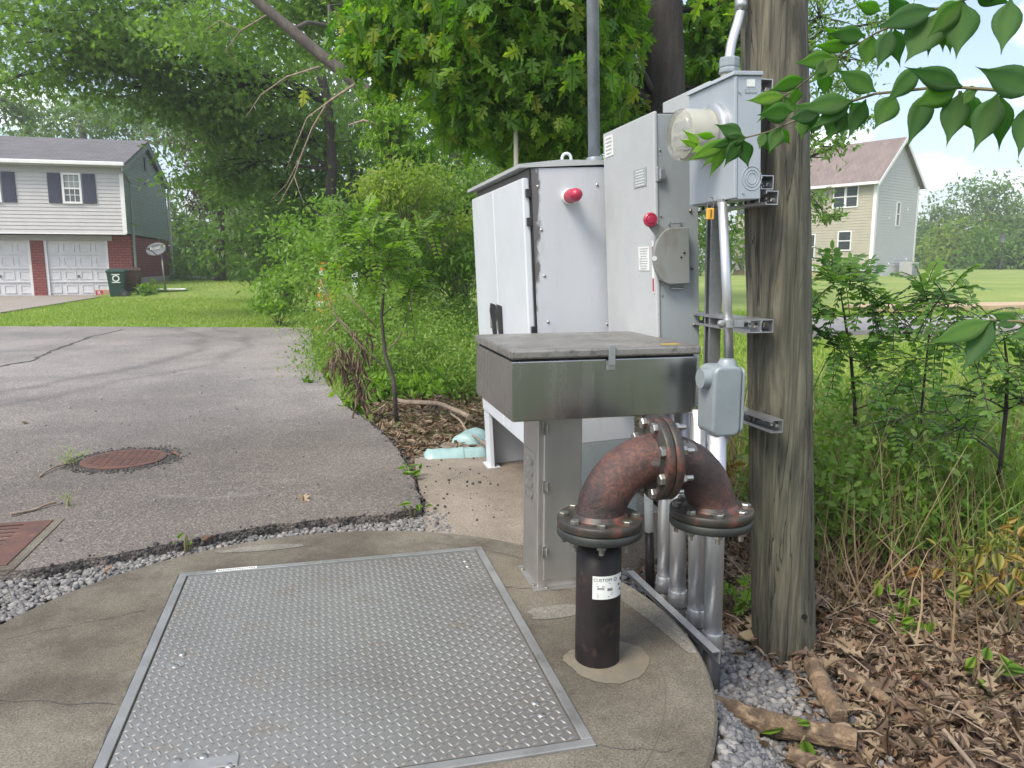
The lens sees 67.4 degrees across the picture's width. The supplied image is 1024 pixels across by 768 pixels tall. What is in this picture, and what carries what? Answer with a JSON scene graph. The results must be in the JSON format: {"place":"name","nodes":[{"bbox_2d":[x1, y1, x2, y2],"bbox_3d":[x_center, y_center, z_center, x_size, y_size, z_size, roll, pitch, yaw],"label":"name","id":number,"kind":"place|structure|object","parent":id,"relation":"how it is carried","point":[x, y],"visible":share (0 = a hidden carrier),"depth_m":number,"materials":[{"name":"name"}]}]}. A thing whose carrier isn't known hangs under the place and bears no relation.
{"place":"outdoors","nodes":[
{"label":"outdoors","id":0,"kind":"place"},
{"bbox_2d":[0,295,99,313],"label":"driveway","id":1,"kind":"structure","parent":0,"point":[11,303],"depth_m":23.45,"materials":[{"name":"concrete"}]},
{"bbox_2d":[0,280,450,327],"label":"lawn grass","id":2,"kind":"structure","parent":0,"point":[92,310],"depth_m":17.64,"materials":[{"name":"green plant"}]},
{"bbox_2d":[0,267,1023,767],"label":"ground","id":3,"kind":"structure","parent":0,"point":[1004,285],"depth_m":17.12,"materials":[{"name":"green plant"}]},
{"bbox_2d":[0,40,70,135],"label":"tree","id":4,"kind":"object","parent":3,"relation":"on","point":[20,109],"visible":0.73,"depth_m":34.52,"materials":[{"name":"green plant"}]},
{"bbox_2d":[0,85,195,155],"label":"woodland tree","id":5,"kind":"object","parent":3,"relation":"on","point":[80,118],"visible":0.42,"depth_m":41.38,"materials":[{"name":"green plant"}]},
{"bbox_2d":[105,268,129,296],"bbox_3d":[-13.621,-3.500,26.599,0.718,1.000,0.714,-4,9,-22],"label":"wheelie bin","id":6,"kind":"object","parent":3,"relation":"on","point":[116,278],"visible":0.94,"depth_m":26.32,"materials":[{"name":"green plastic"}]},
{"bbox_2d":[0,136,235,295],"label":"house","id":7,"kind":"structure","parent":3,"relation":"on","point":[72,210],"depth_m":27.14,"materials":[{"name":"plastic"}]},
{"bbox_2d":[0,240,31,295],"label":"garage door","id":8,"kind":"structure","parent":7,"relation":"in","point":[15,280],"depth_m":27.06,"materials":[{"name":"white metal"}]},
{"bbox_2d":[60,172,82,203],"bbox_3d":[-15.199,-6.758,26.525,0.609,1.038,0.070,-2,9,-14],"label":"window","id":9,"kind":"structure","parent":7,"relation":"in","point":[70,182],"depth_m":26.52,"materials":[{"name":"white glass"}]},
{"bbox_2d":[47,241,107,294],"bbox_3d":[-15.555,-4.147,27.554,2.069,1.950,0.120,-2,9,-14],"label":"garage door","id":10,"kind":"structure","parent":7,"relation":"in","point":[75,267],"depth_m":27.54,"materials":[{"name":"white metal"}]},
{"bbox_2d":[124,267,144,291],"bbox_3d":[-13.505,-3.674,27.485,0.718,1.000,0.710,-4,9,-22],"label":"wheelie bin","id":11,"kind":"object","parent":3,"relation":"on","point":[133,276],"visible":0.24,"depth_m":27.18,"materials":[{"name":"brown plastic"}]},
{"bbox_2d":[0,0,418,314],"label":"oak tree","id":12,"kind":"object","parent":3,"relation":"on","point":[108,49],"visible":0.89,"depth_m":15.36,"materials":[{"name":"green plant"}]},
{"bbox_2d":[0,326,421,581],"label":"asphalt lot","id":13,"kind":"structure","parent":3,"relation":"on","point":[49,375],"depth_m":4.63,"materials":[{"name":"grey asphalt"}]},
{"bbox_2d":[0,518,64,571],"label":"storm grate","id":14,"kind":"object","parent":13,"relation":"on","point":[22,543],"visible":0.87,"depth_m":2.97,"materials":[{"name":"metal"}]},
{"bbox_2d":[79,449,166,469],"bbox_3d":[-2.116,0.407,4.194,0.430,0.010,0.430,-2,9,-14],"label":"manhole cover","id":15,"kind":"object","parent":13,"relation":"on","point":[119,459],"visible":1,"depth_m":4.16,"materials":[{"name":"metal"}]},
{"bbox_2d":[119,95,311,280],"bbox_3d":[-11.188,-7.757,29.973,7.123,7.486,7.986,0,9,0],"label":"woodland tree","id":16,"kind":"object","parent":3,"relation":"on","point":[220,213],"visible":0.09,"depth_m":30.21,"materials":[{"name":"green plant"}]},
{"bbox_2d":[165,249,280,280],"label":"hedge","id":17,"kind":"object","parent":3,"relation":"on","point":[203,272],"visible":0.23,"depth_m":34.22,"materials":[{"name":"green plant"}]},
{"bbox_2d":[21,404,426,580],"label":"asphalt crumbs","id":18,"kind":"object","parent":3,"relation":"on","point":[132,469],"visible":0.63,"depth_m":3.29,"materials":[{"name":"grey asphalt"}]},
{"bbox_2d":[0,512,451,624],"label":"gravel strip","id":19,"kind":"object","parent":3,"relation":"on","point":[19,596],"visible":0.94,"depth_m":2.75,"materials":[{"name":"gravel"}]},
{"bbox_2d":[131,150,336,299],"bbox_3d":[-7.174,-4.869,23.297,6.885,4.743,6.819,0,9,0],"label":"woodland tree","id":20,"kind":"object","parent":3,"relation":"on","point":[243,243],"visible":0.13,"depth_m":22.63,"materials":[{"name":"green plant"}]},
{"bbox_2d":[94,31,413,280],"bbox_3d":[-12.636,-12.235,40.950,22.954,15.816,15.717,0,9,0],"label":"woodland tree","id":21,"kind":"object","parent":3,"relation":"on","point":[176,223],"visible":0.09,"depth_m":39.32,"materials":[{"name":"green plant"}]},
{"bbox_2d":[119,0,424,312],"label":"leaning tree","id":22,"kind":"object","parent":3,"relation":"on","point":[310,16],"visible":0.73,"depth_m":11.84,"materials":[{"name":"green plant"}]},
{"bbox_2d":[205,15,380,213],"bbox_3d":[-2.687,-3.317,9.650,2.186,2.346,0.525,0,9,0],"label":"dead limb","id":23,"kind":"object","parent":22,"relation":"hanging from","point":[324,106],"visible":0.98,"depth_m":9.51,"materials":[{"name":"brown wood"}]},
{"bbox_2d":[355,88,456,302],"bbox_3d":[-1.308,-2.390,9.753,1.355,2.803,1.413,0,9,0],"label":"climbing vine","id":24,"kind":"object","parent":22,"relation":"attached to","point":[384,116],"visible":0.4,"depth_m":9.45,"materials":[{"name":"green plant"}]},
{"bbox_2d":[240,212,347,325],"bbox_3d":[-3.796,-2.161,14.314,2.569,2.124,2.282,0,9,0],"label":"hazel shrub","id":25,"kind":"object","parent":3,"relation":"on","point":[268,308],"visible":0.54,"depth_m":14.08,"materials":[{"name":"green plant"}]},
{"bbox_2d":[254,185,379,307],"bbox_3d":[-3.110,-2.221,12.609,2.075,2.168,2.558,0,9,0],"label":"hazel shrub","id":26,"kind":"object","parent":3,"relation":"on","point":[325,246],"visible":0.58,"depth_m":12.43,"materials":[{"name":"green plant"}]},
{"bbox_2d":[229,80,452,278],"bbox_3d":[-3.904,-4.756,19.494,6.266,5.676,6.879,-2,9,-13],"label":"woodland tree","id":27,"kind":"object","parent":3,"relation":"on","point":[350,171],"visible":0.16,"depth_m":18.43,"materials":[{"name":"green plant"}]},
{"bbox_2d":[320,327,379,418],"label":"withered plant","id":28,"kind":"object","parent":3,"relation":"on","point":[351,365],"visible":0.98,"depth_m":5.34,"materials":[{"name":"brown plant"}]},
{"bbox_2d":[0,531,719,767],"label":"well top","id":29,"kind":"object","parent":3,"relation":"on","point":[69,662],"visible":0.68,"depth_m":2.12,"materials":[{"name":"concrete"}]},
{"bbox_2d":[91,546,596,767],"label":"access hatch","id":30,"kind":"object","parent":29,"relation":"in","point":[424,659],"visible":1,"depth_m":2.04,"materials":[{"name":"metal"}]},
{"bbox_2d":[474,331,700,591],"bbox_3d":[0.228,0.258,2.647,0.612,0.845,0.558,-2,9,-14],"label":"junction box","id":31,"kind":"object","parent":29,"relation":"on","point":[551,391],"visible":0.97,"depth_m":2.41,"materials":[{"name":"silver metal"}]},
{"bbox_2d":[543,419,581,580],"bbox_3d":[0.166,0.376,2.558,0.130,0.574,0.009,-2,9,-14],"label":"door","id":32,"kind":"structure","parent":31,"relation":"in","point":[562,445],"depth_m":2.55,"materials":[{"name":"silver metal"}]},
{"bbox_2d":[603,111,698,403],"bbox_3d":[0.495,-0.448,2.856,0.219,1.008,0.513,-5,10,-13],"label":"disconnect panel","id":33,"kind":"object","parent":31,"relation":"attached to","point":[651,214],"visible":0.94,"depth_m":2.69,"materials":[{"name":"grey metal"}]},
{"bbox_2d":[603,111,660,336],"bbox_3d":[0.444,-0.447,2.865,0.015,1.008,0.472,-5,10,-13],"label":"door","id":34,"kind":"structure","parent":33,"relation":"in","point":[633,306],"depth_m":2.82,"materials":[{"name":"grey metal"}]},
{"bbox_2d":[557,415,753,683],"bbox_3d":[0.397,0.432,2.104,0.559,0.702,0.245,-2,9,-14],"label":"gooseneck pipe","id":35,"kind":"object","parent":29,"relation":"on","point":[600,522],"visible":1,"depth_m":2.03,"materials":[{"name":"brown metal"}]},
{"bbox_2d":[627,570,719,663],"bbox_3d":[0.514,0.752,2.530,0.027,0.040,0.620,-2,9,-15],"label":"edge channel","id":36,"kind":"object","parent":29,"relation":"attached to","point":[693,632],"visible":0.96,"depth_m":2.47,"materials":[{"name":"metal"}]},
{"bbox_2d":[272,237,450,312],"bbox_3d":[-2.503,-1.865,13.384,3.223,1.858,2.494,8,12,43],"label":"hazel shrub","id":37,"kind":"object","parent":3,"relation":"on","point":[360,277],"visible":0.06,"depth_m":12.93,"materials":[{"name":"green plant"}]},
{"bbox_2d":[269,261,479,402],"bbox_3d":[-1.472,-0.744,9.012,3.421,1.424,5.289,0,9,0],"label":"weed thicket","id":38,"kind":"object","parent":3,"relation":"on","point":[439,345],"visible":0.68,"depth_m":7.76,"materials":[{"name":"green plant"}]},
{"bbox_2d":[318,191,448,421],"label":"locust sapling","id":39,"kind":"object","parent":3,"relation":"on","point":[370,231],"visible":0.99,"depth_m":5.15,"materials":[{"name":"green plant"}]},
{"bbox_2d":[320,279,412,366],"bbox_3d":[-0.975,-0.411,5.210,0.616,0.601,0.089,0,9,0],"label":"bare stem","id":40,"kind":"object","parent":39,"relation":"attached to","point":[354,337],"visible":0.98,"depth_m":5.23,"materials":[{"name":"brown wood"}]},
{"bbox_2d":[294,299,482,403],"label":"thicket stems","id":41,"kind":"object","parent":3,"relation":"on","point":[337,377],"visible":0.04,"depth_m":7.05,"materials":[{"name":"green plant"}]},
{"bbox_2d":[327,358,470,406],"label":"ground vine","id":42,"kind":"object","parent":3,"relation":"on","point":[382,384],"visible":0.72,"depth_m":6.38,"materials":[{"name":"green plant"}]},
{"bbox_2d":[302,69,500,315],"bbox_3d":[-0.904,-4.202,15.824,6.841,5.940,5.108,0,9,0],"label":"woodland tree","id":43,"kind":"object","parent":3,"relation":"on","point":[431,133],"visible":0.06,"depth_m":15.38,"materials":[{"name":"green plant"}]},
{"bbox_2d":[331,144,476,260],"bbox_3d":[-0.976,-1.996,8.502,1.858,1.247,1.306,-3,9,-20],"label":"shrub","id":44,"kind":"object","parent":3,"relation":"on","point":[389,190],"visible":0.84,"depth_m":8.28,"materials":[{"name":"green plant"}]},
{"bbox_2d":[361,127,502,307],"bbox_3d":[-0.549,-2.150,9.672,2.122,2.361,3.022,3,9,20],"label":"dark shrub","id":45,"kind":"object","parent":3,"relation":"on","point":[459,264],"visible":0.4,"depth_m":9.11,"materials":[{"name":"green plant"}]},
{"bbox_2d":[172,209,814,280],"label":"distant woods","id":46,"kind":"object","parent":3,"relation":"on","point":[702,264],"visible":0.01,"depth_m":51.91,"materials":[{"name":"green plant"}]},
{"bbox_2d":[298,0,740,417],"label":"oak tree","id":47,"kind":"object","parent":3,"relation":"on","point":[489,72],"visible":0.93,"depth_m":4.40,"materials":[{"name":"green plant"}]},
{"bbox_2d":[414,440,657,568],"bbox_3d":[0.019,0.673,3.864,1.065,0.347,2.000,-2,9,-14],"label":"concrete pad","id":48,"kind":"object","parent":3,"relation":"on","point":[506,497],"visible":0.31,"depth_m":3.59,"materials":[{"name":"beige concrete"}]},
{"bbox_2d":[424,446,485,458],"bbox_3d":[-0.326,0.452,4.435,0.360,0.177,0.177,-2,9,-10],"label":"buried pipe","id":49,"kind":"object","parent":48,"relation":"on","point":[458,452],"visible":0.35,"depth_m":4.38,"materials":[{"name":"teal plastic"}]},
{"bbox_2d":[452,427,485,443],"bbox_3d":[-0.260,0.391,4.829,0.208,0.208,0.240,3,9,20],"label":"buried pipe","id":50,"kind":"object","parent":48,"relation":"on","point":[465,436],"visible":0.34,"depth_m":4.74,"materials":[{"name":"teal plastic"}]},
{"bbox_2d":[467,0,635,510],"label":"control cabinet","id":51,"kind":"object","parent":48,"relation":"on","point":[539,228],"visible":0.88,"depth_m":3.14,"materials":[{"name":"grey metal"}]},
{"bbox_2d":[368,374,743,469],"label":"brown mulch","id":52,"kind":"object","parent":3,"relation":"on","point":[434,423],"visible":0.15,"depth_m":5.47,"materials":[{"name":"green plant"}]},
{"bbox_2d":[391,397,470,419],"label":"fallen branch","id":53,"kind":"object","parent":52,"relation":"on","point":[440,404],"visible":0.94,"depth_m":5.73,"materials":[{"name":"brown wood"}]},
{"bbox_2d":[668,413,690,631],"bbox_3d":[0.563,0.566,2.605,0.068,0.951,0.120,0,9,0],"label":"conduit","id":54,"kind":"object","parent":3,"relation":"on","point":[677,594],"visible":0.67,"depth_m":2.57,"materials":[{"name":"metal"}]},
{"bbox_2d":[703,206,721,448],"bbox_3d":[0.693,0.141,2.684,0.041,1.660,0.041,-3,9,-14],"label":"strut post","id":55,"kind":"object","parent":3,"relation":"on","point":[712,306],"visible":0.16,"depth_m":2.60,"materials":[{"name":"metal"}]},
{"bbox_2d":[621,567,896,767],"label":"gravel bed","id":56,"kind":"object","parent":3,"relation":"on","point":[739,746],"visible":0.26,"depth_m":2.33,"materials":[{"name":"grey gravel"}]},
{"bbox_2d":[644,494,654,602],"bbox_3d":[0.501,0.577,2.801,0.053,0.461,0.033,0,9,0],"label":"striped pipe","id":57,"kind":"object","parent":56,"relation":"on","point":[649,544],"visible":0.7,"depth_m":2.79,"materials":[{"name":"grey metal"}]},
{"bbox_2d":[655,414,673,606],"bbox_3d":[0.542,0.527,2.710,0.060,0.881,0.136,2,9,10],"label":"conduit","id":58,"kind":"object","parent":56,"relation":"in","point":[663,563],"visible":0.47,"depth_m":2.67,"materials":[{"name":"metal"}]},
{"bbox_2d":[687,409,706,656],"bbox_3d":[0.596,0.572,2.479,0.065,0.987,0.129,0,9,0],"label":"conduit","id":59,"kind":"object","parent":56,"relation":"in","point":[696,573],"visible":0.48,"depth_m":2.44,"materials":[{"name":"metal"}]},
{"bbox_2d":[702,435,726,691],"bbox_3d":[0.618,0.654,2.365,0.065,1.009,0.100,0,9,0],"label":"conduit","id":60,"kind":"object","parent":56,"relation":"in","point":[712,633],"visible":0.56,"depth_m":2.33,"materials":[{"name":"metal"}]},
{"bbox_2d":[695,358,744,443],"bbox_3d":[0.618,0.053,2.315,0.122,0.257,0.103,-2,9,-14],"label":"junction fitting","id":61,"kind":"object","parent":60,"relation":"on","point":[721,384],"visible":0.98,"depth_m":2.27,"materials":[{"name":"paint"}]},
{"bbox_2d":[715,693,856,751],"bbox_3d":[0.747,0.951,2.150,0.399,0.081,0.080,5,10,27],"label":"fallen log","id":62,"kind":"object","parent":56,"relation":"on","point":[819,733],"visible":0.77,"depth_m":2.11,"materials":[{"name":"brown wood"}]},
{"bbox_2d":[761,715,815,754],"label":"seedling","id":63,"kind":"object","parent":56,"relation":"on","point":[804,745],"visible":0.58,"depth_m":2.08,"materials":[{"name":"green plant"}]},
{"bbox_2d":[788,746,856,767],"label":"fallen log","id":64,"kind":"object","parent":56,"relation":"on","point":[800,756],"visible":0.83,"depth_m":2.02,"materials":[{"name":"brown wood"}]},
{"bbox_2d":[698,65,829,309],"bbox_3d":[3.712,-3.656,14.228,4.007,5.280,3.855,0,9,0],"label":"woodland tree","id":65,"kind":"object","parent":3,"relation":"on","point":[702,243],"visible":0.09,"depth_m":15.05,"materials":[{"name":"green plant"}]},
{"bbox_2d":[741,0,815,663],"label":"utility pole","id":66,"kind":"object","parent":3,"relation":"on","point":[778,237],"visible":0.78,"depth_m":2.46,"materials":[{"name":"brown wood"}]},
{"bbox_2d":[693,312,773,332],"bbox_3d":[0.718,-0.209,2.567,0.083,0.041,0.420,-2,9,-14],"label":"strut channel","id":67,"kind":"object","parent":66,"relation":"attached to","point":[755,325],"visible":0.58,"depth_m":2.42,"materials":[{"name":"metal"}]},
{"bbox_2d":[698,190,778,214],"bbox_3d":[0.683,-0.610,2.643,0.041,0.041,0.750,-2,9,-14],"label":"strut channel","id":68,"kind":"object","parent":66,"relation":"attached to","point":[770,198],"visible":0.33,"depth_m":2.35,"materials":[{"name":"metal"}]},
{"bbox_2d":[663,81,710,112],"bbox_3d":[0.697,-0.897,2.832,0.130,0.340,0.370,-5,10,-13],"label":"enclosure","id":69,"kind":"object","parent":68,"relation":"on","point":[673,105],"visible":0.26,"depth_m":2.84,"materials":[{"name":"grey metal"}]},
{"bbox_2d":[663,81,710,112],"bbox_3d":[0.639,-0.892,2.818,0.011,0.340,0.370,-5,10,-13],"label":"door","id":70,"kind":"structure","parent":69,"relation":"in","point":[681,101],"depth_m":2.84,"materials":[{"name":"grey metal"}]},
{"bbox_2d":[666,71,762,206],"bbox_3d":[0.588,-0.722,2.339,0.216,0.377,0.287,-5,10,-13],"label":"meter box","id":71,"kind":"object","parent":68,"relation":"attached to","point":[722,100],"visible":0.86,"depth_m":2.24,"materials":[{"name":"metal"}]},
{"bbox_2d":[718,202,733,358],"bbox_3d":[0.647,-0.295,2.322,0.070,0.501,0.028,5,10,28],"label":"riser conduit","id":72,"kind":"object","parent":71,"relation":"attached to","point":[725,271],"visible":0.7,"depth_m":2.31,"materials":[{"name":"metal"}]},
{"bbox_2d":[719,0,747,76],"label":"service conduit","id":73,"kind":"object","parent":71,"relation":"attached to","point":[729,61],"visible":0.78,"depth_m":2.29,"materials":[{"name":"metal"}]},
{"bbox_2d":[696,403,782,432],"bbox_3d":[0.754,0.091,2.641,0.042,0.041,0.550,-2,9,-14],"label":"strut channel","id":74,"kind":"object","parent":66,"relation":"attached to","point":[775,425],"visible":0.41,"depth_m":2.44,"materials":[{"name":"metal"}]},
{"bbox_2d":[683,0,914,226],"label":"hanging tree","id":75,"kind":"object","parent":3,"relation":"on","point":[823,216],"visible":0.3,"depth_m":10.93,"materials":[{"name":"green plant"}]},
{"bbox_2d":[803,657,848,723],"bbox_3d":[0.947,0.928,2.330,0.068,0.066,0.282,1,9,8],"label":"fallen log","id":76,"kind":"object","parent":3,"relation":"on","point":[829,699],"visible":0.96,"depth_m":2.29,"materials":[{"name":"brown wood"}]},
{"bbox_2d":[634,416,1023,767],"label":"leaf litter","id":77,"kind":"object","parent":3,"relation":"on","point":[884,681],"visible":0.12,"depth_m":2.52,"materials":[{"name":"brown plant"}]},
{"bbox_2d":[723,573,750,616],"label":"seedling","id":78,"kind":"object","parent":77,"relation":"on","point":[745,597],"visible":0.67,"depth_m":2.90,"materials":[{"name":"green plant"}]},
{"bbox_2d":[634,360,1023,575],"bbox_3d":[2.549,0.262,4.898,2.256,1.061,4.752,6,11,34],"label":"tangled weeds","id":79,"kind":"object","parent":3,"relation":"on","point":[864,490],"visible":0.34,"depth_m":3.53,"materials":[{"name":"green plant"}]},
{"bbox_2d":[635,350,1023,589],"bbox_3d":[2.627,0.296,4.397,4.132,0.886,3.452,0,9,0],"label":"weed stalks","id":80,"kind":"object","parent":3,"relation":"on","point":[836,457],"visible":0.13,"depth_m":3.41,"materials":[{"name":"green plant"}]},
{"bbox_2d":[733,137,926,275],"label":"house","id":81,"kind":"structure","parent":3,"relation":"on","point":[879,184],"depth_m":47.48,"materials":[{"name":"beige"}]},
{"bbox_2d":[655,439,1023,730],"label":"dry grass","id":82,"kind":"structure","parent":3,"relation":"on","point":[864,555],"depth_m":3.00,"materials":[{"name":"plant"}]},
{"bbox_2d":[835,663,891,706],"bbox_3d":[1.095,0.933,2.384,0.046,0.054,0.198,-4,10,-26],"label":"fallen log","id":83,"kind":"object","parent":3,"relation":"on","point":[878,694],"visible":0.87,"depth_m":2.37,"materials":[{"name":"brown wood"}]},
{"bbox_2d":[730,404,1023,603],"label":"arching grass","id":84,"kind":"structure","parent":3,"relation":"on","point":[1010,500],"depth_m":3.44,"materials":[{"name":"green plant"}]},
{"bbox_2d":[812,240,952,464],"bbox_3d":[1.817,-0.071,4.257,0.784,1.419,1.397,1,9,4],"label":"locust sapling","id":85,"kind":"object","parent":3,"relation":"on","point":[837,271],"visible":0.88,"depth_m":3.85,"materials":[{"name":"green plant"}]},
{"bbox_2d":[872,578,920,616],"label":"seedling","id":86,"kind":"object","parent":3,"relation":"on","point":[878,591],"visible":0.69,"depth_m":2.90,"materials":[{"name":"green plant"}]},
{"bbox_2d":[868,613,934,644],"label":"seedling","id":87,"kind":"object","parent":3,"relation":"on","point":[912,622],"visible":0.8,"depth_m":2.72,"materials":[{"name":"green plant"}]},
{"bbox_2d":[904,458,928,565],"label":"weed stalk","id":88,"kind":"object","parent":3,"relation":"on","point":[915,543],"visible":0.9,"depth_m":3.26,"materials":[{"name":"green plant"}]},
{"bbox_2d":[847,257,1006,478],"bbox_3d":[2.380,-0.005,4.110,0.646,1.324,1.783,7,11,40],"label":"locust sapling","id":89,"kind":"object","parent":3,"relation":"on","point":[921,285],"visible":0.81,"depth_m":3.58,"materials":[{"name":"green plant"}]},
{"bbox_2d":[846,302,1023,311],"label":"soil verge","id":90,"kind":"structure","parent":3,"relation":"on","point":[993,305],"depth_m":20.25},
{"bbox_2d":[914,192,970,268],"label":"tree","id":91,"kind":"object","parent":3,"relation":"on","point":[934,210],"visible":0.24,"depth_m":72.99,"materials":[{"name":"green plant"}]},
{"bbox_2d":[896,276,1023,482],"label":"locust sapling","id":92,"kind":"object","parent":3,"relation":"on","point":[1000,367],"visible":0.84,"depth_m":3.14,"materials":[{"name":"green plant"}]},
{"bbox_2d":[905,517,1023,637],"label":"viburnum bush","id":93,"kind":"object","parent":3,"relation":"on","point":[1010,546],"visible":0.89,"depth_m":2.84,"materials":[{"name":"green plant"}]},
{"bbox_2d":[914,208,1015,268],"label":"tree","id":94,"kind":"object","parent":3,"relation":"on","point":[946,249],"visible":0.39,"depth_m":66.06,"materials":[{"name":"green plant"}]},
{"bbox_2d":[919,160,1023,268],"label":"tree","id":95,"kind":"object","parent":3,"relation":"on","point":[984,203],"visible":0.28,"depth_m":67.72,"materials":[{"name":"green plant"}]},
{"bbox_2d":[943,213,1023,269],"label":"tree","id":96,"kind":"object","parent":3,"relation":"on","point":[982,256],"visible":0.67,"depth_m":61.73,"materials":[{"name":"green plant"}]},
{"bbox_2d":[954,193,1023,267],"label":"tree","id":97,"kind":"object","parent":3,"relation":"on","point":[1009,215],"visible":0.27,"depth_m":64.82,"materials":[{"name":"green plant"}]},
{"bbox_2d":[963,647,1023,692],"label":"seedling","id":98,"kind":"object","parent":3,"relation":"on","point":[1014,669],"visible":0.77,"depth_m":2.41,"materials":[{"name":"green plant"}]},
{"bbox_2d":[0,0,1023,264],"label":"sky","id":99,"kind":"structure","parent":0,"point":[939,164],"materials":[{"name":"white"}]},
{"bbox_2d":[681,64,1023,177],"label":"leafy branch","id":100,"kind":"object","parent":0,"point":[994,115],"visible":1,"depth_m":1.01,"materials":[{"name":"green plant"}]},
{"bbox_2d":[696,307,1023,455],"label":"meadow grass","id":101,"kind":"structure","parent":0,"point":[741,338],"depth_m":9.59,"materials":[{"name":"green plant"}]},
{"bbox_2d":[733,314,1023,336],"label":"road","id":102,"kind":"structure","parent":0,"point":[839,325],"depth_m":14.28,"materials":[{"name":"grey asphalt"}]},
{"bbox_2d":[747,0,1022,121],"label":"leafy branch","id":103,"kind":"object","parent":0,"point":[950,24],"visible":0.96,"depth_m":1.06,"materials":[{"name":"green plant"}]},
{"bbox_2d":[928,312,1023,372],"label":"leafy branch","id":104,"kind":"object","parent":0,"point":[978,335],"visible":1,"depth_m":0.75,"materials":[{"name":"green plant"}]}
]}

